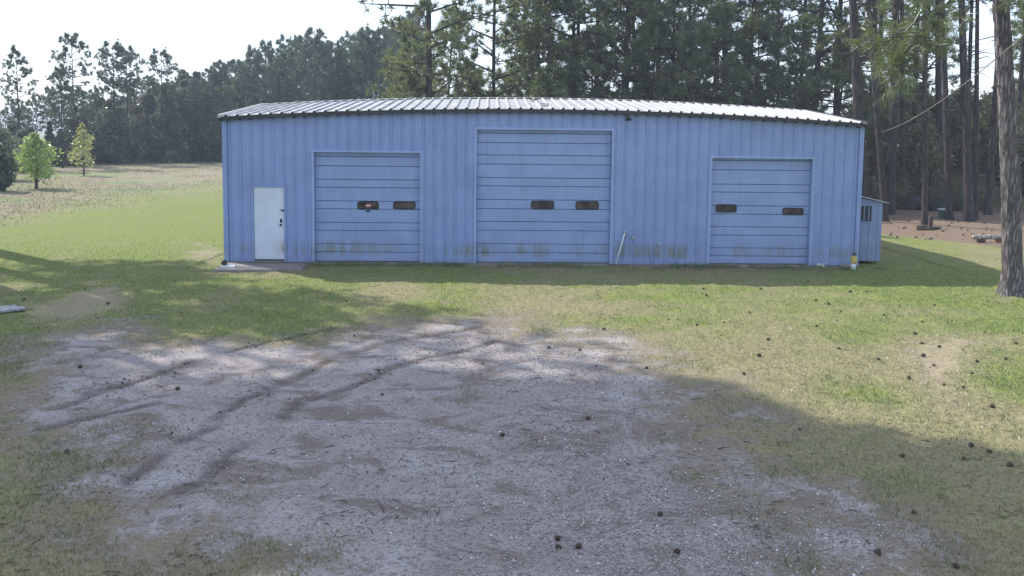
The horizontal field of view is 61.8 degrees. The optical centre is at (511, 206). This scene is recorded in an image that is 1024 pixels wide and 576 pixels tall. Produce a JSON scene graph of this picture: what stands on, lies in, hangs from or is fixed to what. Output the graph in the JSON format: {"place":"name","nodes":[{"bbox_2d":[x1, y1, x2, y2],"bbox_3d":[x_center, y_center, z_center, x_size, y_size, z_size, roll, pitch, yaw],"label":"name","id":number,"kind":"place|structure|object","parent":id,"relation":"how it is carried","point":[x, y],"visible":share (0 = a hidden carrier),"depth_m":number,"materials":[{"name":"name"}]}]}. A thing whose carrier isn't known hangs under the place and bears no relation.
{"place":"outdoors","nodes":[
{"label":"outdoors","id":0,"kind":"place"},
{"bbox_2d":[0,160,222,225],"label":"field grass","id":1,"kind":"structure","parent":0,"point":[91,188],"depth_m":53.00,"materials":[{"name":"plant"}]},
{"bbox_2d":[1,216,1000,575],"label":"pine straw","id":2,"kind":"object","parent":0,"point":[463,468],"visible":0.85,"depth_m":9.48,"materials":[{"name":"brown plant"}]},
{"bbox_2d":[0,0,1021,128],"label":"sky","id":3,"kind":"structure","parent":0,"point":[198,34],"materials":[{"name":"white"}]},
{"bbox_2d":[0,129,1023,575],"bbox_3d":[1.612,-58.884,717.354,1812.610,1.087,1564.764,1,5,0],"label":"ground","id":4,"kind":"structure","parent":0,"point":[158,221],"depth_m":12.32,"materials":[{"name":"green plant"}]},
{"bbox_2d":[0,143,18,190],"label":"evergreen bush","id":5,"kind":"object","parent":4,"relation":"on","point":[8,166],"visible":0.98,"depth_m":50.90,"materials":[{"name":"green plant"}]},
{"bbox_2d":[0,127,20,162],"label":"dense tree","id":6,"kind":"object","parent":4,"relation":"on","point":[4,137],"visible":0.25,"depth_m":61.60,"materials":[{"name":"green plant"}]},
{"bbox_2d":[0,44,38,123],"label":"pine tree","id":7,"kind":"object","parent":4,"relation":"on","point":[23,60],"visible":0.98,"depth_m":77.17,"materials":[{"name":"green plant"}]},
{"bbox_2d":[25,93,47,138],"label":"pine tree","id":8,"kind":"object","parent":4,"relation":"on","point":[34,100],"visible":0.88,"depth_m":84.71,"materials":[{"name":"green plant"}]},
{"bbox_2d":[13,132,63,188],"bbox_3d":[-29.718,-2.811,53.438,2.842,3.788,2.787,1,5,4],"label":"young tree","id":9,"kind":"object","parent":4,"relation":"on","point":[34,164],"visible":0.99,"depth_m":53.02,"materials":[{"name":"green plant"}]},
{"bbox_2d":[40,65,79,167],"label":"pine tree","id":10,"kind":"object","parent":4,"relation":"on","point":[57,76],"visible":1,"depth_m":79.34,"materials":[{"name":"green plant"}]},
{"bbox_2d":[48,31,102,165],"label":"pine tree","id":11,"kind":"object","parent":4,"relation":"on","point":[62,56],"visible":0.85,"depth_m":82.97,"materials":[{"name":"green plant"}]},
{"bbox_2d":[63,105,91,165],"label":"dense tree","id":12,"kind":"object","parent":4,"relation":"on","point":[70,137],"visible":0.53,"depth_m":83.65,"materials":[{"name":"green plant"}]},
{"bbox_2d":[66,122,95,175],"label":"young tree","id":13,"kind":"object","parent":4,"relation":"on","point":[83,152],"visible":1,"depth_m":68.10,"materials":[{"name":"green plant"}]},
{"bbox_2d":[87,99,137,163],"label":"dense tree","id":14,"kind":"object","parent":4,"relation":"on","point":[100,127],"visible":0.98,"depth_m":91.29,"materials":[{"name":"green plant"}]},
{"bbox_2d":[94,38,132,163],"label":"pine tree","id":15,"kind":"object","parent":4,"relation":"on","point":[103,55],"visible":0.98,"depth_m":90.67,"materials":[{"name":"green plant"}]},
{"bbox_2d":[109,42,146,163],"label":"pine tree","id":16,"kind":"object","parent":4,"relation":"on","point":[136,80],"visible":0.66,"depth_m":93.21,"materials":[{"name":"green plant"}]},
{"bbox_2d":[123,103,163,162],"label":"dense tree","id":17,"kind":"object","parent":4,"relation":"on","point":[137,110],"visible":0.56,"depth_m":96.22,"materials":[{"name":"green plant"}]},
{"bbox_2d":[132,88,158,158],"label":"dense tree","id":18,"kind":"object","parent":4,"relation":"on","point":[146,104],"visible":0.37,"depth_m":100.91,"materials":[{"name":"green plant"}]},
{"bbox_2d":[143,46,179,162],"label":"pine tree","id":19,"kind":"object","parent":4,"relation":"on","point":[153,58],"visible":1,"depth_m":95.87,"materials":[{"name":"green plant"}]},
{"bbox_2d":[145,83,189,162],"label":"dense tree","id":20,"kind":"object","parent":4,"relation":"on","point":[170,106],"visible":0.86,"depth_m":97.81,"materials":[{"name":"green plant"}]},
{"bbox_2d":[137,83,200,161],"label":"dense tree","id":21,"kind":"object","parent":4,"relation":"on","point":[181,103],"visible":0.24,"depth_m":101.63,"materials":[{"name":"green plant"}]},
{"bbox_2d":[182,78,206,161],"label":"pine tree","id":22,"kind":"object","parent":4,"relation":"on","point":[193,88],"visible":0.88,"depth_m":100.83,"materials":[{"name":"green plant"}]},
{"bbox_2d":[179,90,215,161],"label":"dense tree","id":23,"kind":"object","parent":4,"relation":"on","point":[191,157],"visible":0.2,"depth_m":102.87,"materials":[{"name":"green plant"}]},
{"bbox_2d":[190,98,226,161],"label":"dense tree","id":24,"kind":"object","parent":4,"relation":"on","point":[217,140],"visible":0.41,"depth_m":101.90,"materials":[{"name":"green plant"}]},
{"bbox_2d":[191,67,225,161],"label":"pine tree","id":25,"kind":"object","parent":4,"relation":"on","point":[208,71],"visible":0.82,"depth_m":100.50,"materials":[{"name":"green plant"}]},
{"bbox_2d":[187,71,240,160],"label":"dense tree","id":26,"kind":"object","parent":4,"relation":"on","point":[235,103],"visible":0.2,"depth_m":102.78,"materials":[{"name":"green plant"}]},
{"bbox_2d":[201,61,237,124],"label":"pine tree","id":27,"kind":"object","parent":4,"relation":"on","point":[230,92],"visible":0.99,"depth_m":99.63,"materials":[{"name":"green plant"}]},
{"bbox_2d":[233,49,272,106],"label":"pine tree","id":28,"kind":"object","parent":4,"relation":"on","point":[255,62],"visible":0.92,"depth_m":102.28,"materials":[{"name":"green plant"}]},
{"bbox_2d":[214,262,305,272],"bbox_3d":[-6.986,1.738,23.932,2.354,0.155,1.276,1,5,0],"label":"concrete pad","id":29,"kind":"object","parent":4,"relation":"on","point":[256,267],"visible":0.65,"depth_m":23.72,"materials":[{"name":"grey concrete"}]},
{"bbox_2d":[260,56,297,103],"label":"pine tree","id":30,"kind":"object","parent":4,"relation":"on","point":[274,65],"visible":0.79,"depth_m":100.50,"materials":[{"name":"green plant"}]},
{"bbox_2d":[270,48,302,100],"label":"pine tree","id":31,"kind":"object","parent":4,"relation":"on","point":[293,84],"visible":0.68,"depth_m":101.62,"materials":[{"name":"green plant"}]},
{"bbox_2d":[288,31,322,100],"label":"pine tree","id":32,"kind":"object","parent":4,"relation":"on","point":[296,42],"visible":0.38,"depth_m":107.82,"materials":[{"name":"green plant"}]},
{"bbox_2d":[291,26,337,100],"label":"pine tree","id":33,"kind":"object","parent":4,"relation":"on","point":[317,37],"visible":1,"depth_m":99.72,"materials":[{"name":"green plant"}]},
{"bbox_2d":[302,43,340,101],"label":"pine tree","id":34,"kind":"object","parent":4,"relation":"on","point":[328,97],"visible":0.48,"depth_m":102.30,"materials":[{"name":"green plant"}]},
{"bbox_2d":[311,38,348,99],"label":"pine tree","id":35,"kind":"object","parent":4,"relation":"on","point":[336,44],"visible":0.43,"depth_m":103.91,"materials":[{"name":"green plant"}]},
{"bbox_2d":[324,46,357,100],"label":"pine tree","id":36,"kind":"object","parent":4,"relation":"on","point":[347,92],"visible":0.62,"depth_m":104.00,"materials":[{"name":"green plant"}]},
{"bbox_2d":[340,22,385,100],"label":"pine tree","id":37,"kind":"object","parent":4,"relation":"on","point":[356,39],"visible":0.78,"depth_m":99.98,"materials":[{"name":"green plant"}]},
{"bbox_2d":[349,38,382,98],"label":"pine tree","id":38,"kind":"object","parent":4,"relation":"on","point":[356,51],"visible":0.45,"depth_m":100.49,"materials":[{"name":"green plant"}]},
{"bbox_2d":[355,25,393,98],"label":"pine tree","id":39,"kind":"object","parent":4,"relation":"on","point":[378,32],"visible":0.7,"depth_m":99.70,"materials":[{"name":"green plant"}]},
{"bbox_2d":[380,59,432,99],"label":"young pine","id":40,"kind":"object","parent":4,"relation":"on","point":[406,85],"visible":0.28,"depth_m":46.06,"materials":[{"name":"green plant"}]},
{"bbox_2d":[378,42,438,99],"bbox_3d":[-6.471,-5.932,56.746,4.324,10.134,4.287,1,5,4],"label":"young pine","id":41,"kind":"object","parent":4,"relation":"on","point":[413,46],"visible":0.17,"depth_m":56.42,"materials":[{"name":"green plant"}]},
{"bbox_2d":[356,0,506,99],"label":"pine tree","id":42,"kind":"object","parent":4,"relation":"on","point":[429,9],"visible":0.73,"depth_m":45.53,"materials":[{"name":"green plant"}]},
{"bbox_2d":[406,0,486,98],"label":"young pine","id":43,"kind":"object","parent":4,"relation":"on","point":[444,46],"visible":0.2,"depth_m":52.39,"materials":[{"name":"green plant"}]},
{"bbox_2d":[443,50,495,98],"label":"young pine","id":44,"kind":"object","parent":4,"relation":"on","point":[457,92],"visible":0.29,"depth_m":50.04,"materials":[{"name":"green plant"}]},
{"bbox_2d":[436,0,544,98],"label":"pine tree","id":45,"kind":"object","parent":4,"relation":"on","point":[525,59],"visible":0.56,"depth_m":50.36,"materials":[{"name":"green plant"}]},
{"bbox_2d":[2,323,1021,575],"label":"gravel","id":46,"kind":"structure","parent":4,"relation":"on","point":[668,523],"depth_m":9.08,"materials":[{"name":"grey gravel"}]},
{"bbox_2d":[0,229,1023,575],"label":"grass","id":47,"kind":"structure","parent":4,"relation":"on","point":[450,311],"depth_m":16.82,"materials":[{"name":"green plant"}]},
{"bbox_2d":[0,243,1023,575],"bbox_3d":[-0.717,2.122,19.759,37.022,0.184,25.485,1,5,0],"label":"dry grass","id":48,"kind":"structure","parent":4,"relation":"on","point":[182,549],"depth_m":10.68,"materials":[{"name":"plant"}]},
{"bbox_2d":[485,0,571,98],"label":"pine tree","id":49,"kind":"object","parent":4,"relation":"on","point":[553,26],"visible":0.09,"depth_m":56.09,"materials":[{"name":"green plant"}]},
{"bbox_2d":[490,0,595,98],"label":"pine tree","id":50,"kind":"object","parent":4,"relation":"on","point":[577,42],"visible":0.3,"depth_m":52.14,"materials":[{"name":"green plant"}]},
{"bbox_2d":[217,97,869,267],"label":"metal building","id":51,"kind":"structure","parent":4,"relation":"on","point":[524,180],"depth_m":24.91,"materials":[{"name":"blue paint"}]},
{"bbox_2d":[251,185,286,261],"bbox_3d":[-7.010,0.483,24.723,0.984,2.217,0.177,0,5,-2],"label":"walk door","id":52,"kind":"structure","parent":51,"relation":"in","point":[268,202],"depth_m":24.70,"materials":[{"name":"white paint"}]},
{"bbox_2d":[311,150,422,262],"bbox_3d":[-4.177,-0.074,24.820,3.185,3.432,0.240,0,5,-2],"label":"overhead door","id":53,"kind":"structure","parent":51,"relation":"in","point":[367,205],"depth_m":24.86,"materials":[{"name":"paint"}]},
{"bbox_2d":[474,127,614,263],"bbox_3d":[0.924,-0.379,24.938,4.044,4.129,0.240,0,5,-2],"label":"overhead door","id":54,"kind":"structure","parent":51,"relation":"in","point":[541,195],"depth_m":24.98,"materials":[{"name":"paint"}]},
{"bbox_2d":[707,156,815,264],"bbox_3d":[7.281,0.050,25.154,3.093,3.373,0.240,0,5,-2],"label":"overhead door","id":55,"kind":"structure","parent":51,"relation":"in","point":[760,211],"depth_m":25.20,"materials":[{"name":"paint"}]},
{"bbox_2d":[502,0,591,98],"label":"pine tree","id":56,"kind":"object","parent":4,"relation":"on","point":[548,42],"visible":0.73,"depth_m":50.02,"materials":[{"name":"green plant"}]},
{"bbox_2d":[527,65,568,98],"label":"young pine","id":57,"kind":"object","parent":4,"relation":"on","point":[545,83],"visible":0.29,"depth_m":45.48,"materials":[{"name":"green plant"}]},
{"bbox_2d":[510,0,616,97],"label":"pine tree","id":58,"kind":"object","parent":4,"relation":"on","point":[573,28],"visible":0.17,"depth_m":53.34,"materials":[{"name":"green plant"}]},
{"bbox_2d":[548,58,598,99],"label":"young pine","id":59,"kind":"object","parent":4,"relation":"on","point":[567,81],"visible":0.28,"depth_m":49.15,"materials":[{"name":"green plant"}]},
{"bbox_2d":[542,0,620,91],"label":"pine tree","id":60,"kind":"object","parent":4,"relation":"on","point":[578,34],"visible":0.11,"depth_m":56.89,"materials":[{"name":"green plant"}]},
{"bbox_2d":[557,23,627,98],"bbox_3d":[5.348,-6.165,54.817,4.828,11.314,4.786,-3,6,-33],"label":"young pine","id":61,"kind":"object","parent":4,"relation":"on","point":[609,69],"visible":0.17,"depth_m":54.08,"materials":[{"name":"green plant"}]},
{"bbox_2d":[308,259,885,269],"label":"wall weeds","id":62,"kind":"object","parent":4,"relation":"on","point":[558,265],"depth_m":24.86,"materials":[{"name":"green plant"}]},
{"bbox_2d":[576,0,670,101],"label":"pine tree","id":63,"kind":"object","parent":4,"relation":"on","point":[606,31],"visible":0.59,"depth_m":49.07,"materials":[{"name":"green plant"}]},
{"bbox_2d":[582,0,672,91],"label":"pine tree","id":64,"kind":"object","parent":4,"relation":"on","point":[619,12],"visible":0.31,"depth_m":53.63,"materials":[{"name":"green plant"}]},
{"bbox_2d":[609,0,688,101],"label":"young pine","id":65,"kind":"object","parent":4,"relation":"on","point":[649,31],"visible":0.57,"depth_m":48.60,"materials":[{"name":"green plant"}]},
{"bbox_2d":[610,0,705,100],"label":"pine tree","id":66,"kind":"object","parent":4,"relation":"on","point":[622,37],"visible":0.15,"depth_m":55.51,"materials":[{"name":"green plant"}]},
{"bbox_2d":[632,0,721,101],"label":"pine tree","id":67,"kind":"object","parent":4,"relation":"on","point":[673,43],"visible":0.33,"depth_m":49.63,"materials":[{"name":"green plant"}]},
{"bbox_2d":[650,17,735,103],"bbox_3d":[9.850,-5.212,47.690,4.515,10.673,4.554,-1,5,-13],"label":"young pine","id":68,"kind":"object","parent":4,"relation":"on","point":[688,37],"visible":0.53,"depth_m":46.69,"materials":[{"name":"green plant"}]},
{"bbox_2d":[657,0,760,104],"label":"young pine","id":69,"kind":"object","parent":4,"relation":"on","point":[723,18],"visible":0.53,"depth_m":46.64,"materials":[{"name":"green plant"}]},
{"bbox_2d":[685,0,781,104],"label":"pine tree","id":70,"kind":"object","parent":4,"relation":"on","point":[742,4],"visible":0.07,"depth_m":56.58,"materials":[{"name":"green plant"}]},
{"bbox_2d":[708,6,794,106],"bbox_3d":[14.335,-6.092,51.309,5.111,12.027,5.568,2,5,13],"label":"young pine","id":71,"kind":"object","parent":4,"relation":"on","point":[756,25],"visible":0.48,"depth_m":50.95,"materials":[{"name":"green plant"}]},
{"bbox_2d":[711,0,793,96],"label":"pine tree","id":72,"kind":"object","parent":4,"relation":"on","point":[746,15],"visible":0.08,"depth_m":59.94,"materials":[{"name":"green plant"}]},
{"bbox_2d":[715,0,790,105],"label":"pine tree","id":73,"kind":"object","parent":4,"relation":"on","point":[760,10],"visible":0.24,"depth_m":54.22,"materials":[{"name":"green plant"}]},
{"bbox_2d":[765,48,824,111],"bbox_3d":[15.835,-4.276,47.214,3.812,8.970,4.152,3,6,26],"label":"young pine","id":74,"kind":"object","parent":4,"relation":"on","point":[791,70],"visible":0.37,"depth_m":46.70,"materials":[{"name":"green plant"}]},
{"bbox_2d":[750,0,850,110],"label":"pine tree","id":75,"kind":"object","parent":4,"relation":"on","point":[828,16],"visible":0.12,"depth_m":55.85,"materials":[{"name":"green plant"}]},
{"bbox_2d":[764,0,890,110],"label":"pine tree","id":76,"kind":"object","parent":4,"relation":"on","point":[789,32],"visible":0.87,"depth_m":45.31,"materials":[{"name":"green plant"}]},
{"bbox_2d":[790,0,883,114],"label":"pine tree","id":77,"kind":"object","parent":4,"relation":"on","point":[838,17],"visible":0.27,"depth_m":50.69,"materials":[{"name":"green plant"}]},
{"bbox_2d":[790,8,888,172],"bbox_3d":[18.142,-5.428,47.899,5.252,11.344,4.821,1,5,7],"label":"young pine","id":78,"kind":"object","parent":4,"relation":"on","point":[841,105],"visible":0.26,"depth_m":47.37,"materials":[{"name":"green plant"}]},
{"bbox_2d":[822,0,869,196],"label":"pine tree","id":79,"kind":"object","parent":4,"relation":"on","point":[857,112],"visible":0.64,"depth_m":41.42,"materials":[{"name":"brown plant"}]},
{"bbox_2d":[859,196,888,260],"bbox_3d":[10.736,0.464,27.694,1.160,2.060,3.670,0,5,-2],"label":"lean to shed","id":80,"kind":"object","parent":4,"relation":"on","point":[870,230],"visible":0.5,"depth_m":25.99,"materials":[{"name":"paint"}]},
{"bbox_2d":[847,0,912,199],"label":"pine tree","id":81,"kind":"object","parent":4,"relation":"on","point":[874,18],"visible":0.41,"depth_m":44.38,"materials":[{"name":"brown plant"}]},
{"bbox_2d":[864,0,897,221],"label":"pine tree","id":82,"kind":"object","parent":4,"relation":"on","point":[881,170],"visible":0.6,"depth_m":38.26,"materials":[{"name":"brown plant"}]},
{"bbox_2d":[862,0,903,214],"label":"pine tree","id":83,"kind":"object","parent":4,"relation":"on","point":[892,160],"visible":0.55,"depth_m":41.82,"materials":[{"name":"brown plant"}]},
{"bbox_2d":[846,83,921,192],"bbox_3d":[22.080,-3.650,51.452,6.019,7.434,7.392,4,6,32],"label":"scrub bush","id":84,"kind":"object","parent":4,"relation":"on","point":[884,118],"visible":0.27,"depth_m":50.24,"materials":[{"name":"green plant"}]},
{"bbox_2d":[842,0,933,107],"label":"pine tree","id":85,"kind":"object","parent":4,"relation":"on","point":[879,22],"visible":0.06,"depth_m":59.41,"materials":[{"name":"green plant"}]},
{"bbox_2d":[879,0,936,183],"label":"pine tree","id":86,"kind":"object","parent":4,"relation":"on","point":[902,143],"visible":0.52,"depth_m":46.03,"materials":[{"name":"brown plant"}]},
{"bbox_2d":[860,0,956,95],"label":"pine tree","id":87,"kind":"object","parent":4,"relation":"on","point":[948,66],"visible":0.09,"depth_m":59.58,"materials":[{"name":"green plant"}]},
{"bbox_2d":[896,192,921,209],"bbox_3d":[20.981,-0.313,45.092,1.729,0.924,1.231,1,5,0],"label":"tarp heap","id":88,"kind":"object","parent":4,"relation":"on","point":[914,202],"visible":0.62,"depth_m":44.70,"materials":[{"name":"grey plastic"}]},
{"bbox_2d":[866,98,955,187],"bbox_3d":[24.134,-3.441,53.375,5.519,6.628,6.308,-2,5,-24],"label":"scrub bush","id":89,"kind":"object","parent":4,"relation":"on","point":[910,110],"visible":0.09,"depth_m":52.66,"materials":[{"name":"green plant"}]},
{"bbox_2d":[905,0,939,186],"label":"pine tree","id":90,"kind":"object","parent":4,"relation":"on","point":[915,99],"visible":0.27,"depth_m":51.30,"materials":[{"name":"brown plant"}]},
{"bbox_2d":[887,92,958,180],"bbox_3d":[26.265,-3.845,55.569,5.811,7.177,7.137,1,5,7],"label":"scrub bush","id":91,"kind":"object","parent":4,"relation":"on","point":[919,100],"visible":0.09,"depth_m":54.23,"materials":[{"name":"green plant"}]},
{"bbox_2d":[867,0,988,145],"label":"pine tree","id":92,"kind":"object","parent":4,"relation":"on","point":[954,79],"visible":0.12,"depth_m":57.19,"materials":[{"name":"green plant"}]},
{"bbox_2d":[896,120,961,198],"bbox_3d":[23.690,-2.342,49.201,3.956,5.349,3.984,-2,6,-25],"label":"scrub bush","id":93,"kind":"object","parent":4,"relation":"on","point":[931,142],"visible":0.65,"depth_m":48.69,"materials":[{"name":"green plant"}]},
{"bbox_2d":[908,0,957,183],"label":"pine tree","id":94,"kind":"object","parent":4,"relation":"on","point":[938,97],"visible":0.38,"depth_m":49.71,"materials":[{"name":"brown plant"}]},
{"bbox_2d":[845,0,1023,297],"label":"pine tree","id":95,"kind":"object","parent":4,"relation":"on","point":[1011,281],"visible":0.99,"depth_m":20.42,"materials":[{"name":"green plant"}]},
{"bbox_2d":[920,0,953,219],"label":"pine tree","id":96,"kind":"object","parent":4,"relation":"on","point":[949,214],"visible":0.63,"depth_m":39.62,"materials":[{"name":"brown plant"}]},
{"bbox_2d":[913,4,961,224],"bbox_3d":[17.743,-10.172,36.185,5.698,22.699,5.368,-2,5,0],"label":"pine tree","id":97,"kind":"object","parent":4,"relation":"on","point":[924,203],"visible":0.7,"depth_m":37.08,"materials":[{"name":"brown plant"}]},
{"bbox_2d":[943,176,963,210],"bbox_3d":[23.334,-0.595,44.814,1.512,2.029,1.501,5,7,40],"label":"bush","id":98,"kind":"object","parent":4,"relation":"on","point":[958,183],"visible":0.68,"depth_m":44.73,"materials":[{"name":"green plant"}]},
{"bbox_2d":[920,80,990,177],"bbox_3d":[28.742,-4.120,54.886,7.629,8.016,6.675,-1,5,-20],"label":"scrub bush","id":99,"kind":"object","parent":4,"relation":"on","point":[955,96],"visible":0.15,"depth_m":54.04,"materials":[{"name":"green plant"}]},
{"bbox_2d":[938,0,990,219],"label":"pine tree","id":100,"kind":"object","parent":4,"relation":"on","point":[976,137],"visible":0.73,"depth_m":39.80,"materials":[{"name":"brown plant"}]},
{"bbox_2d":[945,0,994,124],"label":"pine tree","id":101,"kind":"object","parent":4,"relation":"on","point":[971,3],"visible":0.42,"depth_m":54.48,"materials":[{"name":"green plant"}]},
{"bbox_2d":[944,115,999,185],"bbox_3d":[28.077,-2.614,51.280,4.268,5.730,4.238,0,5,-9],"label":"scrub bush","id":102,"kind":"object","parent":4,"relation":"on","point":[960,173],"visible":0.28,"depth_m":50.90,"materials":[{"name":"green plant"}]},
{"bbox_2d":[954,0,992,221],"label":"pine tree","id":103,"kind":"object","parent":4,"relation":"on","point":[969,213],"visible":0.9,"depth_m":38.99,"materials":[{"name":"brown plant"}]},
{"bbox_2d":[950,97,1023,200],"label":"scrub bush","id":104,"kind":"object","parent":4,"relation":"on","point":[983,127],"visible":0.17,"depth_m":50.18,"materials":[{"name":"green plant"}]},
{"bbox_2d":[967,36,1023,214],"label":"pine tree","id":105,"kind":"object","parent":4,"relation":"on","point":[988,207],"visible":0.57,"depth_m":42.46,"materials":[{"name":"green plant"}]},
{"bbox_2d":[993,0,1023,113],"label":"pine tree","id":106,"kind":"object","parent":4,"relation":"on","point":[1020,81],"visible":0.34,"depth_m":51.91,"materials":[{"name":"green plant"}]},
{"bbox_2d":[0,244,1023,575],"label":"twigs","id":107,"kind":"object","parent":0,"point":[418,444],"visible":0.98,"depth_m":10.18,"materials":[{"name":"brown wood"}]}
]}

